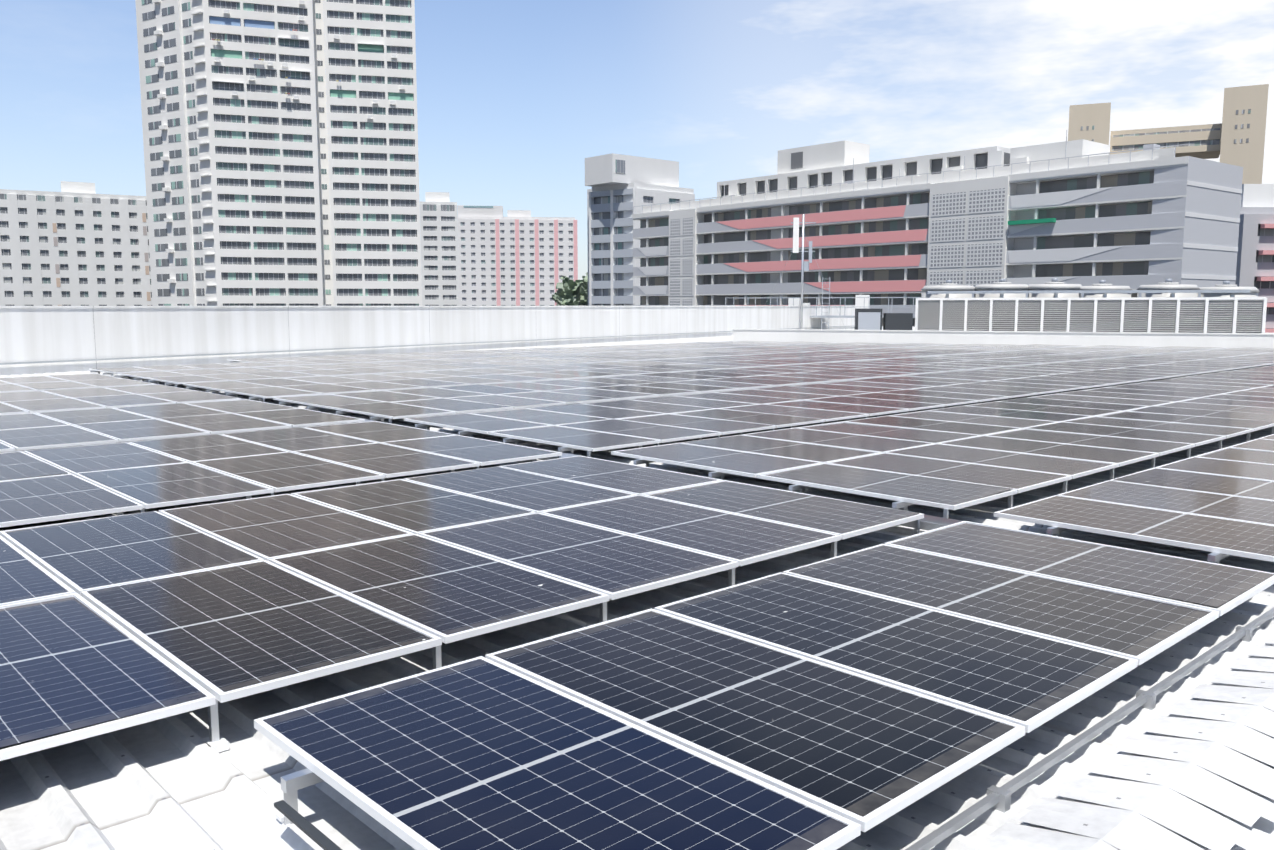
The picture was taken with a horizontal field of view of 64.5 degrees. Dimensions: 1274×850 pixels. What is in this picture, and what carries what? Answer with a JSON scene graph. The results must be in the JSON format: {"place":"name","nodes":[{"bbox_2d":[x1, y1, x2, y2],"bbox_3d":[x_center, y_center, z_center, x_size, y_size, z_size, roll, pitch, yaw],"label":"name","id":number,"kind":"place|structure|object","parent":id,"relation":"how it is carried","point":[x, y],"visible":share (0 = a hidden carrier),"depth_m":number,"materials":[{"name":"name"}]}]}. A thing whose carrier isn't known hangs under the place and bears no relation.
{"place":"outdoors","nodes":[
{"label":"outdoors","id":0,"kind":"place"},
{"bbox_2d":[0,181,151,305],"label":"apartment building","id":1,"kind":"structure","parent":0,"point":[77,244],"depth_m":211.15,"materials":[{"name":"beige paint"}]},
{"bbox_2d":[135,0,421,305],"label":"high-rise building","id":2,"kind":"structure","parent":0,"point":[234,103],"depth_m":186.03,"materials":[{"name":"white paint"}]},
{"bbox_2d":[420,192,458,305],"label":"apartment building","id":3,"kind":"structure","parent":0,"point":[439,246],"depth_m":290.90,"materials":[{"name":"white concrete"}]},
{"bbox_2d":[458,205,577,305],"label":"apartment building","id":4,"kind":"structure","parent":0,"point":[518,258],"depth_m":381.87,"materials":[{"name":"pink paint"}]},
{"bbox_2d":[552,292,561,305],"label":"rain tree","id":5,"kind":"object","parent":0,"point":[555,297],"visible":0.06,"depth_m":273.82,"materials":[{"name":"green plant"}]},
{"bbox_2d":[556,272,587,305],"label":"rain tree","id":6,"kind":"object","parent":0,"point":[569,293],"visible":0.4,"depth_m":241.99,"materials":[{"name":"green plant"}]},
{"bbox_2d":[581,292,587,300],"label":"rain tree","id":7,"kind":"object","parent":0,"point":[586,296],"visible":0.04,"depth_m":255.78,"materials":[{"name":"green plant"}]},
{"bbox_2d":[0,326,1273,849],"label":"roof","id":8,"kind":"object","parent":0,"point":[172,782],"depth_m":3.83,"materials":[{"name":"white metal"}]},
{"bbox_2d":[0,306,854,375],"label":"parapet wall","id":9,"kind":"structure","parent":8,"relation":"on","point":[41,333],"depth_m":32.18,"materials":[{"name":"white paint"}]},
{"bbox_2d":[0,374,923,760],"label":"solar panels","id":10,"kind":"object","parent":8,"relation":"on","point":[120,620],"depth_m":6.35,"materials":[{"name":"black glass"}]},
{"bbox_2d":[0,326,1273,849],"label":"mounting rails","id":11,"kind":"object","parent":8,"relation":"on","point":[998,798],"visible":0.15,"depth_m":3.90,"materials":[{"name":"silver metal"}]},
{"bbox_2d":[89,341,1273,563],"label":"solar panels","id":12,"kind":"object","parent":8,"relation":"on","point":[1219,505],"depth_m":14.12,"materials":[{"name":"black glass"}]},
{"bbox_2d":[254,521,1273,849],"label":"solar panels","id":13,"kind":"structure","parent":8,"relation":"on","point":[834,703],"depth_m":3.77,"materials":[{"name":"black glass"}]},
{"bbox_2d":[772,214,845,328],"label":"telecom mast antennas","id":14,"kind":"object","parent":8,"relation":"on","point":[804,264],"visible":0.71,"depth_m":61.19,"materials":[{"name":"silver metal"}]},
{"bbox_2d":[725,277,920,328],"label":"service platform railings","id":15,"kind":"object","parent":8,"relation":"on","point":[862,301],"visible":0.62,"depth_m":63.03,"materials":[{"name":"silver metal"}]},
{"bbox_2d":[854,309,912,329],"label":"equipment cabinets","id":16,"kind":"object","parent":8,"relation":"on","point":[868,319],"visible":0.64,"depth_m":54.69,"materials":[{"name":"grey metal"}]},
{"bbox_2d":[732,329,1273,350],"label":"kerb upstand","id":17,"kind":"object","parent":8,"relation":"on","point":[1222,340],"visible":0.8,"depth_m":39.51,"materials":[{"name":"white paint"}]},
{"bbox_2d":[915,278,1266,332],"bbox_3d":[23.681,-6.271,53.820,16.828,3.126,4.170,2,7,18],"label":"air conditioning unit","id":18,"kind":"object","parent":8,"relation":"on","point":[1166,306],"visible":0.92,"depth_m":52.18,"materials":[{"name":"white metal"}]},
{"bbox_2d":[978,634,1273,849],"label":"roof ridge cap","id":19,"kind":"object","parent":8,"relation":"on","point":[1165,805],"visible":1,"depth_m":3.40,"materials":[{"name":"white metal"}]},
{"bbox_2d":[0,0,1273,297],"label":"sky","id":20,"kind":"structure","parent":0,"point":[514,97],"materials":[{"name":"blue"}]},
{"bbox_2d":[585,153,694,305],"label":"building","id":21,"kind":"structure","parent":0,"point":[621,185],"depth_m":185.19,"materials":[{"name":"grey paint"}]},
{"bbox_2d":[633,130,1242,326],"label":"building","id":22,"kind":"structure","parent":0,"point":[1083,212],"depth_m":110.84,"materials":[{"name":"grey concrete"}]},
{"bbox_2d":[1068,84,1268,183],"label":"tan lift towers","id":23,"kind":"structure","parent":0,"point":[1236,136],"depth_m":233.29,"materials":[{"name":"beige concrete"}]},
{"bbox_2d":[1235,184,1273,332],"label":"building","id":24,"kind":"structure","parent":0,"point":[1255,261],"depth_m":109.04,"materials":[{"name":"pink paint"}]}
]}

